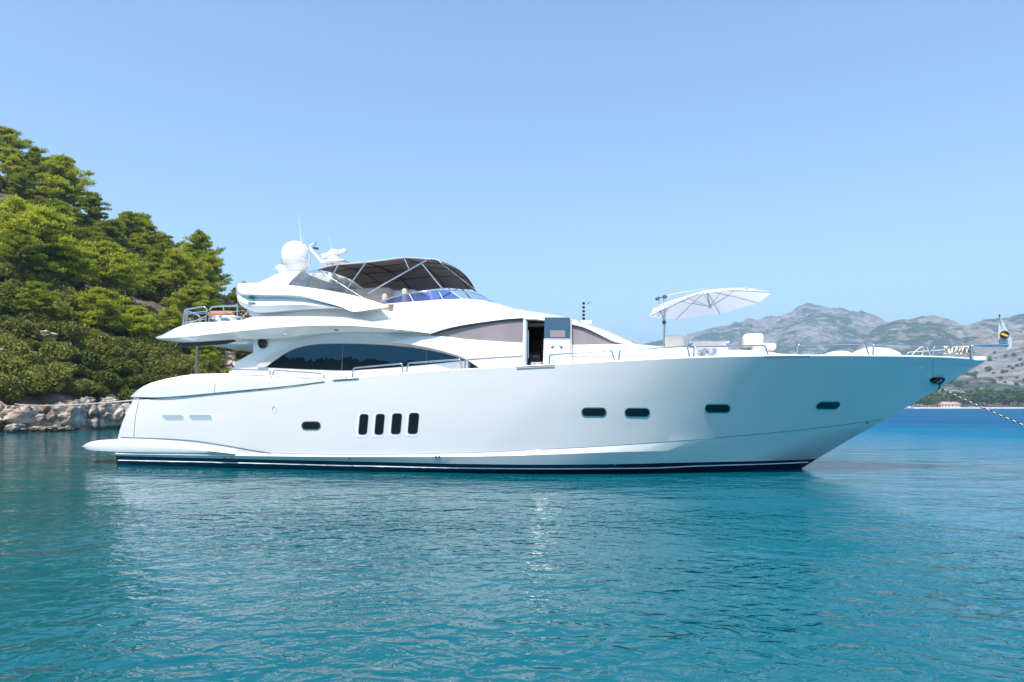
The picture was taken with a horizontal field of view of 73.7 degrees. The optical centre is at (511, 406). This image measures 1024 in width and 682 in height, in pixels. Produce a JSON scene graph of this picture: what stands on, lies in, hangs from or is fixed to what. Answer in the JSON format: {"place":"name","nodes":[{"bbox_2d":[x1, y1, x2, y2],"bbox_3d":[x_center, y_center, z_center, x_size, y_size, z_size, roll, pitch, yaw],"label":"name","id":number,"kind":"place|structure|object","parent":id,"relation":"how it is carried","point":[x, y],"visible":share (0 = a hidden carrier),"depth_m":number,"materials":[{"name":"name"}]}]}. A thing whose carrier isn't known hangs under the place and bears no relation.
{"place":"outdoors","nodes":[
{"label":"outdoors","id":0,"kind":"place"},
{"bbox_2d":[0,176,248,432],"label":"hillside","id":1,"kind":"structure","parent":0,"point":[29,399],"depth_m":54.28,"materials":[{"name":"soil"}]},
{"bbox_2d":[0,262,15,282],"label":"maquis shrub","id":2,"kind":"object","parent":1,"relation":"on","point":[6,273],"visible":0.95,"depth_m":60.75,"materials":[{"name":"green plant"}]},
{"bbox_2d":[0,285,15,299],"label":"maquis shrub","id":3,"kind":"object","parent":1,"relation":"on","point":[4,291],"visible":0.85,"depth_m":57.86,"materials":[{"name":"green plant"}]},
{"bbox_2d":[0,279,23,298],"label":"maquis shrub","id":4,"kind":"object","parent":1,"relation":"on","point":[10,285],"visible":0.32,"depth_m":59.12,"materials":[{"name":"green plant"}]},
{"bbox_2d":[0,352,29,377],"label":"maquis shrub","id":5,"kind":"object","parent":1,"relation":"on","point":[7,364],"visible":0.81,"depth_m":49.23,"materials":[{"name":"green plant"}]},
{"bbox_2d":[0,371,30,401],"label":"maquis shrub","id":6,"kind":"object","parent":1,"relation":"on","point":[11,389],"visible":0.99,"depth_m":47.27,"materials":[{"name":"green plant"}]},
{"bbox_2d":[0,332,30,357],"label":"maquis shrub","id":7,"kind":"object","parent":1,"relation":"on","point":[12,342],"visible":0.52,"depth_m":50.85,"materials":[{"name":"green plant"}]},
{"bbox_2d":[0,146,32,176],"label":"pine tree","id":8,"kind":"object","parent":1,"relation":"on","point":[11,158],"visible":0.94,"depth_m":90.60,"materials":[{"name":"green plant"}]},
{"bbox_2d":[0,126,35,179],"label":"pine tree","id":9,"kind":"object","parent":1,"relation":"on","point":[12,139],"visible":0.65,"depth_m":97.66,"materials":[{"name":"green plant"}]},
{"bbox_2d":[0,298,36,316],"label":"maquis shrub","id":10,"kind":"object","parent":1,"relation":"on","point":[13,311],"visible":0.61,"depth_m":56.27,"materials":[{"name":"green plant"}]},
{"bbox_2d":[0,401,40,427],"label":"shore rock","id":11,"kind":"object","parent":1,"relation":"on","point":[20,414],"visible":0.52,"depth_m":46.00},
{"bbox_2d":[2,172,42,199],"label":"pine tree","id":12,"kind":"object","parent":1,"relation":"on","point":[22,183],"visible":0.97,"depth_m":87.03,"materials":[{"name":"green plant"}]},
{"bbox_2d":[0,194,45,256],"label":"pine tree","id":13,"kind":"object","parent":1,"relation":"on","point":[12,205],"visible":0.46,"depth_m":68.79,"materials":[{"name":"green plant"}]},
{"bbox_2d":[2,315,46,341],"bbox_3d":[-39.229,-5.991,54.658,3.523,2.582,2.635,0,0,7],"label":"maquis shrub","id":14,"kind":"object","parent":1,"relation":"on","point":[25,328],"visible":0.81,"depth_m":54.00,"materials":[{"name":"green plant"}]},
{"bbox_2d":[0,347,49,370],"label":"maquis shrub","id":15,"kind":"object","parent":1,"relation":"on","point":[33,359],"visible":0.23,"depth_m":50.79,"materials":[{"name":"green plant"}]},
{"bbox_2d":[7,271,42,285],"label":"maquis shrub","id":16,"kind":"object","parent":1,"relation":"on","point":[23,276],"visible":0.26,"depth_m":63.21,"materials":[{"name":"green plant"}]},
{"bbox_2d":[18,160,38,183],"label":"pine tree","id":17,"kind":"object","parent":1,"relation":"on","point":[26,165],"visible":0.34,"depth_m":96.37,"materials":[{"name":"green plant"}]},
{"bbox_2d":[0,225,57,283],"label":"pine tree","id":18,"kind":"object","parent":1,"relation":"on","point":[20,236],"visible":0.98,"depth_m":62.79,"materials":[{"name":"green plant"}]},
{"bbox_2d":[15,146,49,189],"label":"pine tree","id":19,"kind":"object","parent":1,"relation":"on","point":[34,157],"visible":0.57,"depth_m":99.27,"materials":[{"name":"green plant"}]},
{"bbox_2d":[23,337,43,350],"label":"maquis shrub","id":20,"kind":"object","parent":1,"relation":"on","point":[34,344],"visible":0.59,"depth_m":53.53,"materials":[{"name":"green plant"}]},
{"bbox_2d":[17,373,50,394],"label":"maquis shrub","id":21,"kind":"object","parent":1,"relation":"on","point":[31,389],"visible":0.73,"depth_m":48.72,"materials":[{"name":"green plant"}]},
{"bbox_2d":[18,308,49,322],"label":"maquis shrub","id":22,"kind":"object","parent":1,"relation":"on","point":[32,316],"visible":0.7,"depth_m":56.43,"materials":[{"name":"green plant"}]},
{"bbox_2d":[14,280,65,317],"bbox_3d":[-39.607,-8.338,57.318,3.683,4.520,3.741,0,0,-38],"label":"pine tree","id":23,"kind":"object","parent":1,"relation":"on","point":[42,298],"visible":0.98,"depth_m":56.61,"materials":[{"name":"green plant"}]},
{"bbox_2d":[33,320,57,331],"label":"maquis shrub","id":24,"kind":"object","parent":1,"relation":"on","point":[39,324],"visible":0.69,"depth_m":55.92,"materials":[{"name":"green plant"}]},
{"bbox_2d":[21,362,72,394],"bbox_3d":[-34.169,-1.841,50.283,3.283,2.856,3.741,0,0,6],"label":"maquis shrub","id":25,"kind":"object","parent":1,"relation":"on","point":[52,375],"visible":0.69,"depth_m":49.68,"materials":[{"name":"green plant"}]},
{"bbox_2d":[0,204,94,274],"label":"pine tree","id":26,"kind":"object","parent":1,"relation":"on","point":[39,218],"visible":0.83,"depth_m":66.37,"materials":[{"name":"green plant"}]},
{"bbox_2d":[36,404,67,426],"bbox_3d":[-33.150,1.014,48.719,2.483,2.334,2.022,-5,-7,0],"label":"shore rock","id":27,"kind":"object","parent":1,"relation":"on","point":[56,417],"visible":0.41,"depth_m":48.26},
{"bbox_2d":[37,271,71,287],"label":"maquis shrub","id":28,"kind":"object","parent":1,"relation":"on","point":[53,279],"visible":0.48,"depth_m":66.89,"materials":[{"name":"green plant"}]},
{"bbox_2d":[35,337,74,363],"bbox_3d":[-36.344,-4.283,54.302,3.238,2.557,2.479,0,0,30],"label":"maquis shrub","id":29,"kind":"object","parent":1,"relation":"on","point":[57,351],"visible":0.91,"depth_m":53.81,"materials":[{"name":"green plant"}]},
{"bbox_2d":[40,300,77,322],"bbox_3d":[-40.352,-8.137,60.461,3.241,2.672,3.694,0,0,-32],"label":"maquis shrub","id":30,"kind":"object","parent":1,"relation":"on","point":[66,315],"visible":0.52,"depth_m":60.01,"materials":[{"name":"green plant"}]},
{"bbox_2d":[42,320,82,343],"bbox_3d":[-37.618,-6.119,57.278,3.144,2.463,3.401,0,0,17],"label":"maquis shrub","id":31,"kind":"object","parent":1,"relation":"on","point":[69,331],"visible":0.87,"depth_m":56.82,"materials":[{"name":"green plant"}]},
{"bbox_2d":[48,360,77,376],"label":"maquis shrub","id":32,"kind":"object","parent":1,"relation":"on","point":[72,367],"visible":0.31,"depth_m":52.52,"materials":[{"name":"green plant"}]},
{"bbox_2d":[53,285,75,294],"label":"maquis shrub","id":33,"kind":"object","parent":1,"relation":"on","point":[67,290],"visible":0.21,"depth_m":66.22,"materials":[{"name":"green plant"}]},
{"bbox_2d":[35,153,96,203],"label":"pine tree","id":34,"kind":"object","parent":1,"relation":"on","point":[63,172],"visible":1,"depth_m":92.15,"materials":[{"name":"green plant"}]},
{"bbox_2d":[47,204,84,262],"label":"pine tree","id":35,"kind":"object","parent":1,"relation":"on","point":[64,209],"visible":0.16,"depth_m":75.93,"materials":[{"name":"green plant"}]},
{"bbox_2d":[51,289,80,311],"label":"maquis shrub","id":36,"kind":"object","parent":1,"relation":"on","point":[71,300],"visible":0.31,"depth_m":63.76,"materials":[{"name":"green plant"}]},
{"bbox_2d":[52,402,81,429],"bbox_3d":[-32.582,0.883,49.713,2.040,2.382,1.729,4,-6,-5],"label":"shore rock","id":37,"kind":"object","parent":1,"relation":"on","point":[69,413],"visible":0.42,"depth_m":49.46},
{"bbox_2d":[34,234,101,286],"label":"pine tree","id":38,"kind":"object","parent":1,"relation":"on","point":[77,261],"visible":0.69,"depth_m":68.18,"materials":[{"name":"green plant"}]},
{"bbox_2d":[43,198,102,242],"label":"pine tree","id":39,"kind":"object","parent":1,"relation":"on","point":[53,202],"visible":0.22,"depth_m":81.29,"materials":[{"name":"green plant"}]},
{"bbox_2d":[65,399,87,426],"bbox_3d":[-32.323,0.886,50.566,1.784,2.901,1.528,5,4,24],"label":"shore rock","id":40,"kind":"object","parent":1,"relation":"on","point":[80,414],"visible":0.46,"depth_m":50.17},
{"bbox_2d":[66,378,97,395],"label":"maquis shrub","id":41,"kind":"object","parent":1,"relation":"on","point":[81,387],"visible":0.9,"depth_m":51.71,"materials":[{"name":"green plant"}]},
{"bbox_2d":[74,364,93,378],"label":"maquis shrub","id":42,"kind":"object","parent":1,"relation":"on","point":[83,371],"visible":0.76,"depth_m":54.62,"materials":[{"name":"green plant"}]},
{"bbox_2d":[80,396,98,429],"bbox_3d":[-31.991,0.766,51.364,2.006,3.059,1.564,-5,7,-28],"label":"shore rock","id":43,"kind":"object","parent":1,"relation":"on","point":[92,420],"visible":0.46,"depth_m":50.98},
{"bbox_2d":[73,340,110,353],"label":"maquis shrub","id":44,"kind":"object","parent":1,"relation":"on","point":[92,345],"visible":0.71,"depth_m":57.98,"materials":[{"name":"green plant"}]},
{"bbox_2d":[76,349,110,372],"bbox_3d":[-34.979,-3.513,56.922,3.022,2.499,3.283,0,0,14],"label":"maquis shrub","id":45,"kind":"object","parent":1,"relation":"on","point":[94,360],"visible":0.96,"depth_m":55.99,"materials":[{"name":"green plant"}]},
{"bbox_2d":[78,327,109,342],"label":"maquis shrub","id":46,"kind":"object","parent":1,"relation":"on","point":[96,335],"visible":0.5,"depth_m":60.79,"materials":[{"name":"green plant"}]},
{"bbox_2d":[77,191,112,219],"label":"pine tree","id":47,"kind":"object","parent":1,"relation":"on","point":[92,202],"visible":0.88,"depth_m":102.18,"materials":[{"name":"green plant"}]},
{"bbox_2d":[88,382,110,396],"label":"maquis shrub","id":48,"kind":"object","parent":1,"relation":"on","point":[101,388],"visible":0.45,"depth_m":53.44,"materials":[{"name":"green plant"}]},
{"bbox_2d":[96,399,113,429],"bbox_3d":[-31.547,0.875,52.225,1.973,2.744,1.421,-7,-7,15],"label":"shore rock","id":49,"kind":"object","parent":1,"relation":"on","point":[105,412],"visible":0.53,"depth_m":51.81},
{"bbox_2d":[81,219,131,251],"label":"pine tree","id":50,"kind":"object","parent":1,"relation":"on","point":[113,231],"visible":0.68,"depth_m":91.99,"materials":[{"name":"green plant"}]},
{"bbox_2d":[74,239,146,288],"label":"pine tree","id":51,"kind":"object","parent":1,"relation":"on","point":[109,253],"visible":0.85,"depth_m":73.78,"materials":[{"name":"green plant"}]},
{"bbox_2d":[73,286,149,331],"bbox_3d":[-37.978,-7.826,63.702,7.494,6.799,5.017,0,0,-29],"label":"pine tree","id":52,"kind":"object","parent":1,"relation":"on","point":[108,307],"visible":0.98,"depth_m":63.06,"materials":[{"name":"green plant"}]},
{"bbox_2d":[91,370,132,389],"bbox_3d":[-33.252,-1.988,56.078,3.025,2.076,3.286,0,0,10],"label":"maquis shrub","id":53,"kind":"object","parent":1,"relation":"on","point":[108,379],"visible":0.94,"depth_m":55.28,"materials":[{"name":"green plant"}]},
{"bbox_2d":[95,342,138,368],"bbox_3d":[-34.754,-4.230,59.270,4.212,2.750,3.151,0,0,14],"label":"maquis shrub","id":54,"kind":"object","parent":1,"relation":"on","point":[114,351],"visible":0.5,"depth_m":58.42,"materials":[{"name":"green plant"}]},
{"bbox_2d":[103,319,134,336],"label":"maquis shrub","id":55,"kind":"object","parent":1,"relation":"on","point":[121,332],"visible":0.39,"depth_m":66.58,"materials":[{"name":"green plant"}]},
{"bbox_2d":[104,335,135,348],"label":"maquis shrub","id":56,"kind":"object","parent":1,"relation":"on","point":[118,340],"visible":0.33,"depth_m":62.09,"materials":[{"name":"green plant"}]},
{"bbox_2d":[102,357,141,376],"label":"maquis shrub","id":57,"kind":"object","parent":1,"relation":"on","point":[119,366],"visible":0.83,"depth_m":57.11,"materials":[{"name":"green plant"}]},
{"bbox_2d":[107,287,136,296],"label":"maquis shrub","id":58,"kind":"object","parent":1,"relation":"on","point":[121,291],"visible":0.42,"depth_m":81.28,"materials":[{"name":"green plant"}]},
{"bbox_2d":[114,386,137,402],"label":"maquis shrub","id":59,"kind":"object","parent":1,"relation":"on","point":[124,393],"visible":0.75,"depth_m":55.54,"materials":[{"name":"green plant"}]},
{"bbox_2d":[100,253,156,306],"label":"pine tree","id":60,"kind":"object","parent":1,"relation":"on","point":[137,271],"visible":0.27,"depth_m":79.15,"materials":[{"name":"green plant"}]},
{"bbox_2d":[107,211,150,252],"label":"pine tree","id":61,"kind":"object","parent":1,"relation":"on","point":[129,219],"visible":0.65,"depth_m":103.10,"materials":[{"name":"green plant"}]},
{"bbox_2d":[123,372,142,387],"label":"maquis shrub","id":62,"kind":"object","parent":1,"relation":"on","point":[133,376],"visible":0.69,"depth_m":57.80,"materials":[{"name":"green plant"}]},
{"bbox_2d":[119,344,147,363],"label":"maquis shrub","id":63,"kind":"object","parent":1,"relation":"on","point":[132,353],"visible":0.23,"depth_m":60.31,"materials":[{"name":"green plant"}]},
{"bbox_2d":[122,211,157,253],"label":"pine tree","id":64,"kind":"object","parent":1,"relation":"on","point":[146,216],"visible":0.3,"depth_m":106.62,"materials":[{"name":"green plant"}]},
{"bbox_2d":[126,235,154,260],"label":"pine tree","id":65,"kind":"object","parent":1,"relation":"on","point":[138,243],"visible":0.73,"depth_m":98.72,"materials":[{"name":"green plant"}]},
{"bbox_2d":[129,282,153,296],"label":"maquis shrub","id":66,"kind":"object","parent":1,"relation":"on","point":[142,293],"visible":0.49,"depth_m":84.38,"materials":[{"name":"green plant"}]},
{"bbox_2d":[121,305,164,334],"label":"pine tree","id":67,"kind":"object","parent":1,"relation":"on","point":[138,312],"visible":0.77,"depth_m":67.76,"materials":[{"name":"green plant"}]},
{"bbox_2d":[130,341,164,359],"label":"maquis shrub","id":68,"kind":"object","parent":1,"relation":"on","point":[143,349],"visible":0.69,"depth_m":63.74,"materials":[{"name":"green plant"}]},
{"bbox_2d":[138,373,159,385],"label":"maquis shrub","id":69,"kind":"object","parent":1,"relation":"on","point":[146,379],"visible":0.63,"depth_m":59.14,"materials":[{"name":"green plant"}]},
{"bbox_2d":[136,261,167,303],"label":"pine tree","id":70,"kind":"object","parent":1,"relation":"on","point":[153,269],"visible":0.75,"depth_m":85.79,"materials":[{"name":"green plant"}]},
{"bbox_2d":[134,249,169,278],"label":"pine tree","id":71,"kind":"object","parent":1,"relation":"on","point":[155,256],"visible":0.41,"depth_m":93.47,"materials":[{"name":"green plant"}]},
{"bbox_2d":[141,337,165,349],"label":"maquis shrub","id":72,"kind":"object","parent":1,"relation":"on","point":[153,342],"visible":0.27,"depth_m":67.16,"materials":[{"name":"green plant"}]},
{"bbox_2d":[138,362,169,378],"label":"maquis shrub","id":73,"kind":"object","parent":1,"relation":"on","point":[148,369],"visible":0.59,"depth_m":60.25,"materials":[{"name":"green plant"}]},
{"bbox_2d":[146,234,181,256],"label":"pine tree","id":74,"kind":"object","parent":1,"relation":"on","point":[164,241],"visible":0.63,"depth_m":105.43,"materials":[{"name":"green plant"}]},
{"bbox_2d":[150,289,179,303],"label":"maquis shrub","id":75,"kind":"object","parent":1,"relation":"on","point":[165,293],"visible":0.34,"depth_m":86.14,"materials":[{"name":"green plant"}]},
{"bbox_2d":[158,306,184,328],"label":"pine tree","id":76,"kind":"object","parent":1,"relation":"on","point":[171,313],"visible":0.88,"depth_m":75.10,"materials":[{"name":"green plant"}]},
{"bbox_2d":[157,354,190,375],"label":"maquis shrub","id":77,"kind":"object","parent":1,"relation":"on","point":[174,364],"visible":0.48,"depth_m":63.38,"materials":[{"name":"green plant"}]},
{"bbox_2d":[146,248,202,298],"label":"pine tree","id":78,"kind":"object","parent":1,"relation":"on","point":[176,260],"visible":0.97,"depth_m":85.91,"materials":[{"name":"green plant"}]},
{"bbox_2d":[163,341,195,353],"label":"maquis shrub","id":79,"kind":"object","parent":1,"relation":"on","point":[176,346],"visible":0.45,"depth_m":70.17,"materials":[{"name":"green plant"}]},
{"bbox_2d":[166,280,220,322],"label":"pine tree","id":80,"kind":"object","parent":1,"relation":"on","point":[195,288],"visible":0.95,"depth_m":80.95,"materials":[{"name":"green plant"}]},
{"bbox_2d":[174,254,230,314],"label":"pine tree","id":81,"kind":"object","parent":1,"relation":"on","point":[209,266],"visible":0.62,"depth_m":96.07,"materials":[{"name":"green plant"}]},
{"bbox_2d":[184,346,220,361],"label":"pine tree","id":82,"kind":"object","parent":1,"relation":"on","point":[210,352],"visible":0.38,"depth_m":69.13,"materials":[{"name":"green plant"}]},
{"bbox_2d":[180,229,225,265],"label":"pine tree","id":83,"kind":"object","parent":1,"relation":"on","point":[198,239],"visible":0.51,"depth_m":108.83,"materials":[{"name":"green plant"}]},
{"bbox_2d":[194,357,221,372],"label":"maquis shrub","id":84,"kind":"object","parent":1,"relation":"on","point":[208,365],"visible":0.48,"depth_m":67.38,"materials":[{"name":"green plant"}]},
{"bbox_2d":[187,249,232,280],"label":"pine tree","id":85,"kind":"object","parent":1,"relation":"on","point":[203,253],"visible":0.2,"depth_m":104.03,"materials":[{"name":"green plant"}]},
{"bbox_2d":[196,283,232,316],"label":"pine tree","id":86,"kind":"object","parent":1,"relation":"on","point":[214,295],"visible":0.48,"depth_m":85.40,"materials":[{"name":"green plant"}]},
{"bbox_2d":[0,409,1023,681],"bbox_3d":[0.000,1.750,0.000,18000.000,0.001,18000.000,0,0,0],"label":"water","id":87,"kind":"structure","parent":0,"point":[890,549],"depth_m":7.33,"materials":[{"name":"liquid"}]},
{"bbox_2d":[3,423,27,432],"bbox_3d":[-33.065,1.515,45.560,1.322,0.806,1.121,-5,-5,22],"label":"shore rock","id":88,"kind":"object","parent":87,"relation":"in","point":[15,428],"visible":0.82,"depth_m":45.23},
{"bbox_2d":[26,408,51,427],"bbox_3d":[-33.667,1.127,47.737,2.646,2.113,2.478,4,-4,-12],"label":"shore rock","id":89,"kind":"object","parent":87,"relation":"in","point":[39,419],"visible":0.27,"depth_m":47.10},
{"bbox_2d":[109,403,123,427],"bbox_3d":[-31.106,0.924,53.200,2.092,2.497,1.959,-5,4,-23],"label":"shore rock","id":90,"kind":"object","parent":87,"relation":"in","point":[116,419],"visible":0.43,"depth_m":52.69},
{"bbox_2d":[81,220,1008,473],"bbox_3d":[0.021,-1.732,20.941,26.937,9.165,7.080,0,0,12],"label":"yacht","id":91,"kind":"object","parent":87,"relation":"on","point":[388,365],"visible":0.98,"depth_m":18.23,"materials":[{"name":"paint"}]},
{"bbox_2d":[212,315,241,321],"bbox_3d":[-8.840,-2.727,21.209,0.750,0.160,0.500,0,0,12],"label":"deck cushion","id":92,"kind":"object","parent":91,"relation":"on","point":[225,319],"visible":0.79,"depth_m":21.00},
{"bbox_2d":[356,413,368,436],"bbox_3d":[-4.007,0.505,18.293,0.375,0.638,0.077,0,0,12],"label":"hull window","id":93,"kind":"structure","parent":91,"relation":"in","point":[362,419],"depth_m":18.27,"materials":[{"name":"black glass"}]},
{"bbox_2d":[267,344,464,369],"bbox_3d":[-4.212,-1.400,19.282,6.091,0.754,0.053,0,0,12],"label":"salon window","id":94,"kind":"structure","parent":91,"relation":"in","point":[321,356],"depth_m":19.33,"materials":[{"name":"black glass"}]},
{"bbox_2d":[372,413,384,436],"bbox_3d":[-3.553,0.500,18.193,0.374,0.639,0.080,0,0,12],"label":"hull window","id":95,"kind":"structure","parent":91,"relation":"in","point":[378,418],"depth_m":18.16,"materials":[{"name":"black glass"}]},
{"bbox_2d":[388,413,401,436],"bbox_3d":[-3.086,0.484,18.091,0.393,0.639,0.083,0,0,12],"label":"hull window","id":96,"kind":"structure","parent":91,"relation":"in","point":[395,420],"depth_m":18.07,"materials":[{"name":"black glass"}]},
{"bbox_2d":[405,412,418,435],"bbox_3d":[-2.622,0.472,17.991,0.397,0.640,0.086,0,0,12],"label":"hull window","id":97,"kind":"structure","parent":91,"relation":"in","point":[412,418],"depth_m":17.96,"materials":[{"name":"black glass"}]},
{"bbox_2d":[431,318,523,342],"bbox_3d":[-0.941,-2.028,18.452,2.614,0.690,0.093,0,0,12],"label":"side window","id":98,"kind":"structure","parent":91,"relation":"in","point":[506,330],"depth_m":18.35,"materials":[{"name":"grey"}]},
{"bbox_2d":[543,317,569,363],"bbox_3d":[1.170,-1.698,17.884,0.723,1.285,0.056,0,0,8],"label":"side door","id":99,"kind":"structure","parent":91,"relation":"in","point":[556,329],"depth_m":17.87,"materials":[{"name":"white glass"}]},
{"bbox_2d":[572,324,618,344],"bbox_3d":[2.180,-1.898,17.959,1.258,0.569,0.073,0,0,4],"label":"side window","id":100,"kind":"structure","parent":91,"relation":"in","point":[580,335],"depth_m":17.96,"materials":[{"name":"grey"}]},
{"bbox_2d":[648,288,772,345],"bbox_3d":[5.660,-2.507,19.557,3.853,1.769,2.788,0,0,-45],"label":"parasol","id":101,"kind":"object","parent":91,"relation":"on","point":[710,302],"visible":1,"depth_m":20.02,"materials":[{"name":"white fabric"}]},
{"bbox_2d":[941,388,1023,425],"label":"anchor rope","id":102,"kind":"object","parent":91,"relation":"attached to","point":[983,408],"visible":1,"depth_m":16.11,"materials":[{"name":"grey"}]},
{"bbox_2d":[997,317,1012,349],"bbox_3d":[13.125,-1.946,18.128,0.381,0.919,0.130,0,0,12],"label":"bow flag","id":103,"kind":"object","parent":91,"relation":"attached to","point":[1004,336],"visible":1,"depth_m":18.17,"materials":[{"name":"white fabric"}]},
{"bbox_2d":[0,0,1023,344],"label":"sky","id":104,"kind":"structure","parent":0,"point":[615,156],"materials":[{"name":"blue"}]},
{"bbox_2d":[631,302,1023,406],"bbox_3d":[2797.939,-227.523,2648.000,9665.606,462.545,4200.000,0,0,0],"label":"mountains","id":105,"kind":"structure","parent":0,"point":[805,323],"depth_m":2007.17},
{"bbox_2d":[1008,389,1023,405],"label":"shore tree","id":106,"kind":"object","parent":105,"relation":"on","point":[1013,397],"visible":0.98,"depth_m":600.18,"materials":[{"name":"green plant"}]},
{"bbox_2d":[904,407,1023,408],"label":"beach","id":107,"kind":"structure","parent":0,"point":[968,408],"depth_m":567.94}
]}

